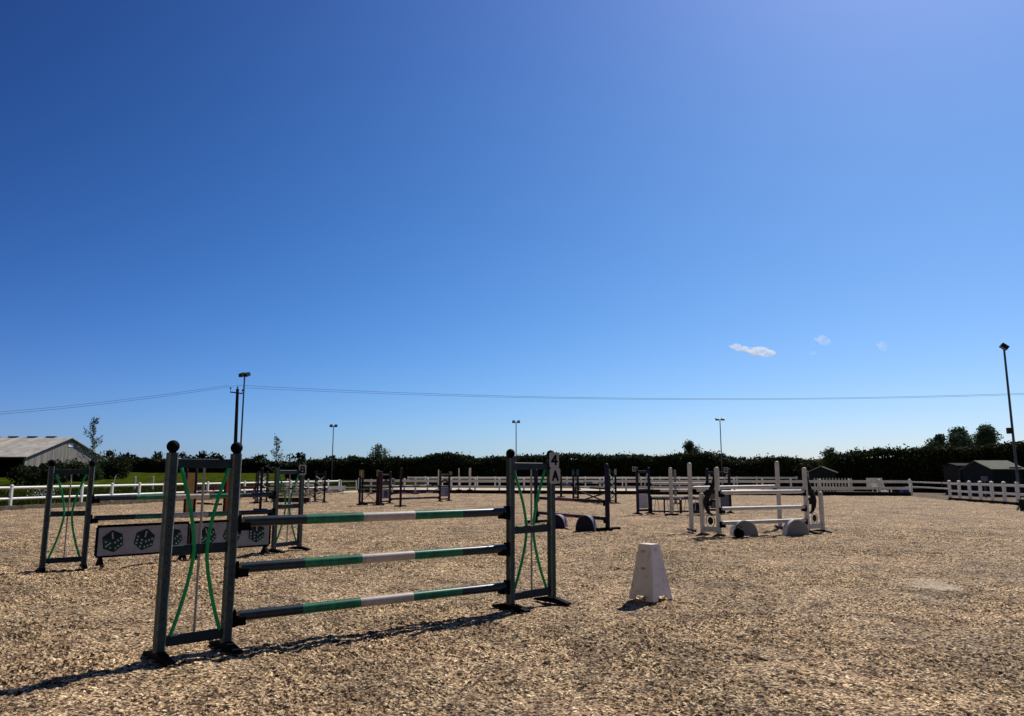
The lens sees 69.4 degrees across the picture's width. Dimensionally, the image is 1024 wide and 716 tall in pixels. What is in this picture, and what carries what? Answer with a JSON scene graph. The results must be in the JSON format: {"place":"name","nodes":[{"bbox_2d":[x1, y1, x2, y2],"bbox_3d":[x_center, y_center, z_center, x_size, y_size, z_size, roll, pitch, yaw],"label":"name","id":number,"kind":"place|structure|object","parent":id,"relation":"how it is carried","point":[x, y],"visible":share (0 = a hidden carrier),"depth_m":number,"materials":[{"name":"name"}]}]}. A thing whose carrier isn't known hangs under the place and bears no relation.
{"place":"outdoors","nodes":[
{"label":"outdoors","id":0,"kind":"place"},
{"bbox_2d":[0,472,357,503],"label":"grass field","id":1,"kind":"structure","parent":0,"point":[144,477],"depth_m":94.46,"materials":[{"name":"plant"}]},
{"bbox_2d":[5,463,60,485],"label":"bush","id":2,"kind":"object","parent":1,"relation":"on","point":[28,476],"visible":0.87,"depth_m":78.37,"materials":[{"name":"green plant"}]},
{"bbox_2d":[20,460,68,483],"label":"bush","id":3,"kind":"object","parent":1,"relation":"on","point":[60,465],"visible":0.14,"depth_m":84.43,"materials":[{"name":"green plant"}]},
{"bbox_2d":[49,457,88,481],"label":"bush","id":4,"kind":"object","parent":1,"relation":"on","point":[75,465],"visible":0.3,"depth_m":90.63,"materials":[{"name":"green plant"}]},
{"bbox_2d":[64,458,105,479],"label":"bush","id":5,"kind":"object","parent":1,"relation":"on","point":[98,474],"visible":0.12,"depth_m":94.71,"materials":[{"name":"green plant"}]},
{"bbox_2d":[95,455,133,478],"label":"bush","id":6,"kind":"object","parent":1,"relation":"on","point":[116,468],"visible":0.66,"depth_m":101.51,"materials":[{"name":"green plant"}]},
{"bbox_2d":[151,451,164,458],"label":"tree","id":7,"kind":"object","parent":1,"relation":"on","point":[157,455],"visible":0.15,"depth_m":156.55,"materials":[{"name":"green plant"}]},
{"bbox_2d":[195,451,210,458],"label":"tree","id":8,"kind":"object","parent":1,"relation":"on","point":[203,455],"visible":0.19,"depth_m":150.41,"materials":[{"name":"green plant"}]},
{"bbox_2d":[105,455,311,472],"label":"hedge","id":9,"kind":"object","parent":1,"relation":"on","point":[158,465],"visible":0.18,"depth_m":138.80,"materials":[{"name":"green plant"}]},
{"bbox_2d":[209,451,225,458],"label":"tree","id":10,"kind":"object","parent":1,"relation":"on","point":[218,456],"visible":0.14,"depth_m":147.64,"materials":[{"name":"green plant"}]},
{"bbox_2d":[286,452,305,460],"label":"tree","id":11,"kind":"object","parent":1,"relation":"on","point":[299,456],"visible":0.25,"depth_m":144.26,"materials":[{"name":"green plant"}]},
{"bbox_2d":[367,444,390,458],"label":"tree","id":12,"kind":"object","parent":1,"relation":"on","point":[378,451],"visible":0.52,"depth_m":103.17,"materials":[{"name":"green plant"}]},
{"bbox_2d":[0,480,425,505],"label":"long grass","id":13,"kind":"structure","parent":0,"point":[100,490],"depth_m":56.72,"materials":[{"name":"plant"}]},
{"bbox_2d":[0,509,1011,705],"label":"arena base","id":14,"kind":"object","parent":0,"point":[807,668],"visible":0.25,"depth_m":7.45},
{"bbox_2d":[0,492,1023,715],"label":"arena surface","id":15,"kind":"object","parent":14,"relation":"on","point":[958,650],"visible":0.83,"depth_m":7.83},
{"bbox_2d":[39,460,99,571],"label":"jump wing","id":16,"kind":"structure","parent":15,"relation":"on","point":[86,513],"depth_m":12.15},
{"bbox_2d":[95,492,272,500],"bbox_3d":[-5.864,2.529,13.521,3.156,0.086,0.086,9,-12,-44],"label":"jump pole","id":17,"kind":"object","parent":16,"relation":"attached to","point":[149,497],"visible":0.84,"depth_m":13.30,"materials":[{"name":"teal paint"}]},
{"bbox_2d":[94,521,189,567],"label":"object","id":18,"kind":"object","parent":15,"relation":"on","point":[117,540],"visible":0.88,"depth_m":12.63,"materials":[{"name":"white plastic"}]},
{"bbox_2d":[183,469,197,512],"bbox_3d":[-11.696,4.890,26.897,0.388,1.696,0.569,-4,-10,22],"label":"jump stand","id":19,"kind":"object","parent":15,"relation":"on","point":[191,478],"visible":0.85,"depth_m":26.91,"materials":[{"name":"black paint"}]},
{"bbox_2d":[143,440,250,665],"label":"jump wing","id":20,"kind":"structure","parent":15,"relation":"on","point":[168,550],"depth_m":6.44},
{"bbox_2d":[236,582,506,620],"bbox_3d":[-1.275,2.454,7.514,2.962,0.094,0.094,7,-11,-36],"label":"jump pole","id":21,"kind":"object","parent":20,"relation":"attached to","point":[280,611],"visible":0.97,"depth_m":7.33,"materials":[{"name":"teal paint"}]},
{"bbox_2d":[239,544,506,572],"bbox_3d":[-1.275,2.039,7.579,2.962,0.094,0.094,7,-11,-36],"label":"jump pole","id":22,"kind":"object","parent":20,"relation":"attached to","point":[273,565],"visible":0.98,"depth_m":7.40,"materials":[{"name":"teal paint"}]},
{"bbox_2d":[242,508,506,525],"bbox_3d":[-1.275,1.634,7.642,2.962,0.094,0.094,7,-11,-36],"label":"jump pole","id":23,"kind":"object","parent":20,"relation":"attached to","point":[274,520],"visible":0.98,"depth_m":7.47,"materials":[{"name":"teal paint"}]},
{"bbox_2d":[223,470,228,510],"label":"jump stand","id":24,"kind":"object","parent":15,"relation":"on","point":[225,500],"visible":0.19,"depth_m":27.50,"materials":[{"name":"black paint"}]},
{"bbox_2d":[197,486,256,498],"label":"rail","id":25,"kind":"object","parent":15,"relation":"on","point":[218,487],"visible":0.34,"depth_m":45.27,"materials":[{"name":"paint"}]},
{"bbox_2d":[188,520,270,559],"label":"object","id":26,"kind":"object","parent":15,"relation":"on","point":[257,536],"visible":0.66,"depth_m":13.92,"materials":[{"name":"white plastic"}]},
{"bbox_2d":[253,467,266,509],"bbox_3d":[-10.661,5.555,31.428,0.456,1.783,0.449,-4,-10,24],"label":"jump stand","id":27,"kind":"object","parent":15,"relation":"on","point":[261,489],"visible":0.91,"depth_m":31.38,"materials":[{"name":"black paint"}]},
{"bbox_2d":[256,471,269,501],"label":"jump wing","id":28,"kind":"structure","parent":15,"relation":"on","point":[266,482],"depth_m":40.28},
{"bbox_2d":[264,462,309,552],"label":"jump wing","id":29,"kind":"structure","parent":15,"relation":"on","point":[275,508],"depth_m":14.89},
{"bbox_2d":[94,509,272,520],"bbox_3d":[-5.864,2.855,13.470,3.156,0.086,0.086,9,-12,-44],"label":"jump pole","id":30,"kind":"object","parent":29,"relation":"attached to","point":[158,515],"visible":0.83,"depth_m":13.26,"materials":[{"name":"teal paint"}]},
{"bbox_2d":[299,465,306,474],"bbox_3d":[-4.333,2.313,15.299,0.150,0.210,0.017,3,-9,-20],"label":"number sign","id":31,"kind":"object","parent":29,"relation":"attached to","point":[302,468],"visible":1,"depth_m":15.29,"materials":[{"name":"white plastic"}]},
{"bbox_2d":[270,497,310,503],"bbox_3d":[-11.459,7.373,38.328,2.090,0.325,0.400,0,-9,0],"label":"filler plank","id":32,"kind":"object","parent":15,"relation":"on","point":[306,500],"visible":0.55,"depth_m":38.31,"materials":[{"name":"purple paint"}]},
{"bbox_2d":[311,471,325,502],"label":"jump wing","id":33,"kind":"structure","parent":15,"relation":"on","point":[324,488],"depth_m":40.14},
{"bbox_2d":[328,485,345,494],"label":"filler plank","id":34,"kind":"object","parent":15,"relation":"on","point":[330,488],"visible":1,"depth_m":54.89,"materials":[{"name":"white paint"}]},
{"bbox_2d":[356,470,367,504],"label":"jump stand","id":35,"kind":"object","parent":15,"relation":"on","point":[362,488],"visible":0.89,"depth_m":36.52,"materials":[{"name":"purple paint"}]},
{"bbox_2d":[358,470,378,505],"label":"jump wing","id":36,"kind":"structure","parent":15,"relation":"on","point":[360,488],"depth_m":35.91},
{"bbox_2d":[372,471,383,505],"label":"jump stand","id":37,"kind":"object","parent":15,"relation":"on","point":[378,500],"visible":0.98,"depth_m":35.88,"materials":[{"name":"red paint"}]},
{"bbox_2d":[380,471,393,503],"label":"jump wing","id":38,"kind":"structure","parent":15,"relation":"on","point":[385,493],"depth_m":38.06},
{"bbox_2d":[391,496,438,499],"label":"jump pole","id":39,"kind":"object","parent":38,"relation":"attached to","point":[415,498],"visible":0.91,"depth_m":39.74,"materials":[{"name":"red paint"}]},
{"bbox_2d":[392,485,439,486],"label":"jump pole","id":40,"kind":"object","parent":38,"relation":"attached to","point":[415,485],"visible":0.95,"depth_m":39.78,"materials":[{"name":"purple paint"}]},
{"bbox_2d":[392,491,439,493],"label":"jump pole","id":41,"kind":"object","parent":38,"relation":"attached to","point":[416,492],"visible":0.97,"depth_m":39.86,"materials":[{"name":"black paint"}]},
{"bbox_2d":[394,468,405,506],"bbox_3d":[-5.240,6.077,34.852,0.449,1.810,0.456,-4,-10,25],"label":"jump stand","id":42,"kind":"object","parent":15,"relation":"on","point":[400,499],"visible":0.98,"depth_m":34.77,"materials":[{"name":"black paint"}]},
{"bbox_2d":[437,471,452,501],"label":"jump wing","id":43,"kind":"structure","parent":15,"relation":"on","point":[444,492],"depth_m":41.59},
{"bbox_2d":[492,449,570,612],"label":"jump wing","id":44,"kind":"structure","parent":15,"relation":"on","point":[532,528],"depth_m":8.72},
{"bbox_2d":[549,452,558,467],"bbox_3d":[0.519,1.258,9.106,0.135,0.190,0.015,5,-10,-30],"label":"number sign","id":45,"kind":"object","parent":44,"relation":"attached to","point":[553,459],"visible":1,"depth_m":9.10,"materials":[{"name":"white plastic"}]},
{"bbox_2d":[550,468,559,483],"bbox_3d":[0.529,1.446,9.077,0.150,0.190,0.015,5,-10,-30],"label":"number sign","id":46,"kind":"object","parent":44,"relation":"attached to","point":[554,475],"visible":1,"depth_m":9.07,"materials":[{"name":"plastic"}]},
{"bbox_2d":[524,470,546,522],"bbox_3d":[0.761,4.377,23.514,0.813,1.664,0.397,12,-15,-53],"label":"jump stand","id":47,"kind":"object","parent":15,"relation":"on","point":[536,489],"visible":0.59,"depth_m":23.49,"materials":[{"name":"purple paint"}]},
{"bbox_2d":[537,511,604,519],"bbox_3d":[1.688,4.653,21.837,0.096,0.096,3.559,5,-10,-29],"label":"jump pole","id":48,"kind":"object","parent":47,"relation":"attached to","point":[574,515],"visible":0.64,"depth_m":21.64,"materials":[{"name":"black paint"}]},
{"bbox_2d":[539,497,604,502],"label":"jump pole","id":49,"kind":"object","parent":47,"relation":"attached to","point":[577,500],"visible":0.76,"depth_m":21.52,"materials":[{"name":"black paint"}]},
{"bbox_2d":[555,514,567,527],"bbox_3d":[1.289,4.665,21.187,0.549,0.374,0.320,-3,-9,20],"label":"half moon filler","id":50,"kind":"object","parent":15,"relation":"on","point":[560,521],"visible":0.59,"depth_m":21.02,"materials":[{"name":"purple paint"}]},
{"bbox_2d":[572,470,580,498],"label":"jump wing","id":51,"kind":"structure","parent":15,"relation":"on","point":[576,489],"depth_m":44.52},
{"bbox_2d":[575,515,596,530],"bbox_3d":[2.010,4.466,20.047,0.519,0.415,0.320,-3,-9,20],"label":"half moon filler","id":52,"kind":"object","parent":15,"relation":"on","point":[585,522],"visible":1,"depth_m":19.92,"materials":[{"name":"purple paint"}]},
{"bbox_2d":[581,491,604,499],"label":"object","id":53,"kind":"object","parent":15,"relation":"on","point":[595,496],"visible":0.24,"depth_m":39.31,"materials":[{"name":"black paint"}]},
{"bbox_2d":[596,463,620,530],"bbox_3d":[2.615,3.808,20.336,0.813,1.804,0.397,12,-15,-53],"label":"jump stand","id":54,"kind":"object","parent":15,"relation":"on","point":[606,504],"visible":1,"depth_m":20.28,"materials":[{"name":"purple paint"}]},
{"bbox_2d":[609,469,618,503],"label":"jump wing","id":55,"kind":"structure","parent":15,"relation":"on","point":[615,488],"depth_m":38.53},
{"bbox_2d":[633,467,654,514],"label":"jump wing","id":56,"kind":"structure","parent":15,"relation":"on","point":[643,500],"depth_m":28.40,"materials":[{"name":"wood"}]},
{"bbox_2d":[651,496,698,498],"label":"jump pole","id":57,"kind":"object","parent":56,"relation":"attached to","point":[694,497],"visible":0.68,"depth_m":28.56,"materials":[{"name":"white paint"}]},
{"bbox_2d":[651,482,705,484],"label":"jump pole","id":58,"kind":"object","parent":56,"relation":"attached to","point":[677,483],"visible":0.86,"depth_m":28.64,"materials":[{"name":"white paint"}]},
{"bbox_2d":[651,489,705,491],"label":"jump pole","id":59,"kind":"object","parent":56,"relation":"attached to","point":[667,490],"visible":0.74,"depth_m":28.60,"materials":[{"name":"white paint"}]},
{"bbox_2d":[629,543,673,601],"bbox_3d":[1.752,2.646,9.207,0.524,0.660,0.368,8,-12,-43],"label":"jump block","id":60,"kind":"object","parent":15,"relation":"on","point":[650,582],"depth_m":9.06,"materials":[{"name":"plastic"}]},
{"bbox_2d":[651,498,680,513],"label":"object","id":61,"kind":"object","parent":15,"relation":"on","point":[664,499],"visible":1,"depth_m":28.34,"materials":[{"name":"blue paint"}]},
{"bbox_2d":[665,467,678,515],"bbox_3d":[5.926,4.965,27.563,0.449,1.753,0.456,-4,-10,25],"label":"jump stand","id":62,"kind":"object","parent":15,"relation":"on","point":[671,492],"visible":1,"depth_m":27.52,"materials":[{"name":"white paint"}]},
{"bbox_2d":[681,498,699,512],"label":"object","id":63,"kind":"object","parent":15,"relation":"on","point":[685,499],"visible":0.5,"depth_m":28.51,"materials":[{"name":"blue paint"}]},
{"bbox_2d":[687,463,696,531],"bbox_3d":[4.870,3.745,19.976,0.204,1.818,0.700,0,-9,0],"label":"jump stand","id":64,"kind":"object","parent":15,"relation":"on","point":[691,491],"visible":1,"depth_m":19.94,"materials":[{"name":"white paint"}]},
{"bbox_2d":[692,485,775,489],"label":"jump pole","id":65,"kind":"object","parent":64,"relation":"on","point":[735,487],"visible":0.85,"depth_m":20.58,"materials":[{"name":"white paint"}]},
{"bbox_2d":[696,467,725,536],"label":"jump wing","id":66,"kind":"structure","parent":15,"relation":"on","point":[705,502],"depth_m":18.41,"materials":[{"name":"wood"}]},
{"bbox_2d":[720,490,804,494],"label":"jump pole","id":67,"kind":"object","parent":66,"relation":"attached to","point":[725,492],"visible":1,"depth_m":18.78,"materials":[{"name":"white paint"}]},
{"bbox_2d":[721,505,805,510],"bbox_3d":[6.415,3.814,18.807,2.721,0.100,0.100,4,-10,-24],"label":"jump pole","id":68,"kind":"object","parent":66,"relation":"attached to","point":[741,508],"visible":1,"depth_m":18.73,"materials":[{"name":"white paint"}]},
{"bbox_2d":[721,518,805,524],"bbox_3d":[6.415,4.150,18.754,2.721,0.100,0.100,4,-10,-24],"label":"jump pole","id":69,"kind":"object","parent":66,"relation":"attached to","point":[767,521],"visible":0.81,"depth_m":18.69,"materials":[{"name":"white paint"}]},
{"bbox_2d":[703,468,735,513],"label":"jump wing","id":70,"kind":"structure","parent":15,"relation":"on","point":[726,501],"depth_m":28.79,"materials":[{"name":"wood"}]},
{"bbox_2d":[734,525,743,538],"bbox_3d":[5.421,4.149,17.655,0.253,0.319,0.207,0,-9,0],"label":"weight bag","id":71,"kind":"object","parent":15,"relation":"on","point":[739,533],"visible":1,"depth_m":17.58,"materials":[{"name":"black plastic"}]},
{"bbox_2d":[730,520,757,535],"bbox_3d":[5.760,4.228,18.389,0.635,0.374,0.240,1,-9,-6],"label":"half moon filler","id":72,"kind":"object","parent":15,"relation":"on","point":[749,528],"visible":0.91,"depth_m":18.29,"materials":[{"name":"white paint"}]},
{"bbox_2d":[772,461,782,528],"bbox_3d":[7.558,3.891,21.104,0.204,1.878,0.700,0,-9,0],"label":"jump stand","id":73,"kind":"object","parent":15,"relation":"on","point":[778,496],"visible":0.94,"depth_m":21.09,"materials":[{"name":"white paint"}]},
{"bbox_2d":[782,519,809,535],"bbox_3d":[7.109,4.246,18.543,0.600,0.384,0.240,1,-9,-6],"label":"half moon filler","id":74,"kind":"object","parent":15,"relation":"on","point":[792,527],"visible":0.99,"depth_m":18.44,"materials":[{"name":"white paint"}]},
{"bbox_2d":[800,467,832,533],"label":"jump wing","id":75,"kind":"structure","parent":15,"relation":"on","point":[808,489],"depth_m":19.52,"materials":[{"name":"wood"}]},
{"bbox_2d":[947,480,1023,504],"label":"post and rail fence","id":76,"kind":"object","parent":14,"relation":"on","point":[1004,485],"visible":0.81,"depth_m":40.16,"materials":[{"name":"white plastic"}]},
{"bbox_2d":[999,343,1020,498],"bbox_3d":[25.624,3.346,37.948,0.512,8.364,0.400,-3,-10,21],"label":"floodlight","id":77,"kind":"object","parent":14,"relation":"on","point":[1004,346],"visible":0.81,"depth_m":37.95,"materials":[{"name":"metal"}]},
{"bbox_2d":[65,488,947,507],"bbox_3d":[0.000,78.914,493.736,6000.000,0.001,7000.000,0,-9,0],"label":"ground","id":78,"kind":"structure","parent":0,"point":[354,490],"depth_m":72.21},
{"bbox_2d":[0,436,105,473],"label":"barn","id":79,"kind":"structure","parent":78,"relation":"on","point":[16,451],"depth_m":117.22,"materials":[{"name":"grey metal"}]},
{"bbox_2d":[74,417,114,466],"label":"sapling","id":80,"kind":"object","parent":78,"relation":"on","point":[94,431],"visible":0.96,"depth_m":61.61,"materials":[{"name":"green plant"}]},
{"bbox_2d":[0,479,339,510],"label":"post and rail fence","id":81,"kind":"object","parent":78,"relation":"on","point":[80,503],"visible":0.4,"depth_m":36.84,"materials":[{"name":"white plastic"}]},
{"bbox_2d":[230,386,242,442],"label":"utility pole","id":82,"kind":"object","parent":78,"relation":"on","point":[236,417],"visible":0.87,"depth_m":62.91,"materials":[{"name":"brown wood"}]},
{"bbox_2d":[7,386,231,413],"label":"overhead wire","id":83,"kind":"object","parent":82,"relation":"attached to","point":[116,402],"visible":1,"depth_m":57.78,"materials":[{"name":"metal"}]},
{"bbox_2d":[241,385,1018,398],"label":"overhead wire","id":84,"kind":"object","parent":82,"relation":"attached to","point":[651,398],"visible":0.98,"depth_m":63.15,"materials":[{"name":"metal"}]},
{"bbox_2d":[256,388,1023,399],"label":"overhead wire","id":85,"kind":"object","parent":82,"relation":"attached to","point":[653,399],"visible":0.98,"depth_m":62.63,"materials":[{"name":"metal"}]},
{"bbox_2d":[238,372,250,453],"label":"floodlight","id":86,"kind":"object","parent":78,"relation":"on","point":[244,374],"visible":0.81,"depth_m":48.62,"materials":[{"name":"metal"}]},
{"bbox_2d":[264,433,284,472],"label":"sapling","id":87,"kind":"object","parent":78,"relation":"on","point":[277,450],"visible":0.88,"depth_m":71.42,"materials":[{"name":"green plant"}]},
{"bbox_2d":[330,424,337,484],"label":"floodlight","id":88,"kind":"object","parent":78,"relation":"on","point":[335,425],"visible":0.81,"depth_m":94.35,"materials":[{"name":"metal"}]},
{"bbox_2d":[512,420,519,485],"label":"floodlight","id":89,"kind":"object","parent":78,"relation":"on","point":[513,421],"visible":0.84,"depth_m":90.58,"materials":[{"name":"metal"}]},
{"bbox_2d":[284,448,820,486],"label":"hedge","id":90,"kind":"object","parent":78,"relation":"on","point":[431,464],"visible":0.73,"depth_m":96.34,"materials":[{"name":"green plant"}]},
{"bbox_2d":[358,478,911,495],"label":"post and rail fence","id":91,"kind":"object","parent":78,"relation":"on","point":[790,481],"visible":0.59,"depth_m":55.59,"materials":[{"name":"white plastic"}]},
{"bbox_2d":[682,440,702,453],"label":"tree","id":92,"kind":"object","parent":78,"relation":"on","point":[688,446],"visible":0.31,"depth_m":99.05,"materials":[{"name":"green plant"}]},
{"bbox_2d":[715,418,724,485],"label":"floodlight","id":93,"kind":"object","parent":78,"relation":"on","point":[718,419],"visible":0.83,"depth_m":87.53,"materials":[{"name":"metal"}]},
{"bbox_2d":[911,480,947,493],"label":"field gate","id":94,"kind":"structure","parent":78,"relation":"on","point":[941,482],"depth_m":48.29,"materials":[{"name":"white plastic"}]},
{"bbox_2d":[924,433,949,446],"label":"tree","id":95,"kind":"object","parent":78,"relation":"on","point":[935,439],"visible":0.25,"depth_m":89.33,"materials":[{"name":"green plant"}]},
{"bbox_2d":[946,426,979,445],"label":"tree","id":96,"kind":"object","parent":78,"relation":"on","point":[959,435],"visible":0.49,"depth_m":88.75,"materials":[{"name":"green plant"}]},
{"bbox_2d":[973,422,1003,446],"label":"tree","id":97,"kind":"object","parent":78,"relation":"on","point":[985,434],"visible":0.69,"depth_m":89.00,"materials":[{"name":"green plant"}]},
{"bbox_2d":[0,0,1023,463],"label":"sky","id":98,"kind":"structure","parent":0,"point":[620,205],"materials":[{"name":"blue"}]},
{"bbox_2d":[340,488,767,492],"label":"arena","id":99,"kind":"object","parent":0,"point":[566,489],"visible":0.2,"depth_m":74.89},
{"bbox_2d":[407,476,797,485],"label":"post and rail fence","id":100,"kind":"object","parent":99,"relation":"on","point":[622,478],"visible":0.4,"depth_m":84.97,"materials":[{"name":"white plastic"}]},
{"bbox_2d":[814,478,852,491],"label":"picket fence","id":101,"kind":"object","parent":99,"relation":"on","point":[832,486],"visible":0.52,"depth_m":56.45,"materials":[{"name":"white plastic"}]},
{"bbox_2d":[808,466,837,491],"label":"shed","id":102,"kind":"structure","parent":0,"point":[822,472],"depth_m":65.52,"materials":[{"name":"wood"}]},
{"bbox_2d":[768,489,1023,501],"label":"yard","id":103,"kind":"structure","parent":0,"point":[942,495],"depth_m":52.57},
{"bbox_2d":[814,446,845,474],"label":"tree","id":104,"kind":"object","parent":103,"relation":"on","point":[829,459],"visible":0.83,"depth_m":70.85,"materials":[{"name":"green plant"}]},
{"bbox_2d":[866,478,882,491],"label":"white board","id":105,"kind":"object","parent":103,"relation":"on","point":[870,484],"visible":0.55,"depth_m":56.20,"materials":[{"name":"paint"}]},
{"bbox_2d":[792,439,1023,492],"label":"hedge","id":106,"kind":"object","parent":103,"relation":"on","point":[921,463],"visible":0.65,"depth_m":65.41,"materials":[{"name":"green plant"}]},
{"bbox_2d":[939,463,968,494],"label":"shed","id":107,"kind":"structure","parent":103,"relation":"on","point":[953,473],"depth_m":56.04,"materials":[{"name":"black wood"}]},
{"bbox_2d":[959,460,1023,496],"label":"shed","id":108,"kind":"structure","parent":103,"relation":"on","point":[995,471],"depth_m":51.94,"materials":[{"name":"wood"}]},
{"bbox_2d":[1009,467,1023,495],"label":"door","id":109,"kind":"structure","parent":108,"relation":"in","point":[1012,472],"depth_m":51.29,"materials":[{"name":"metal"}]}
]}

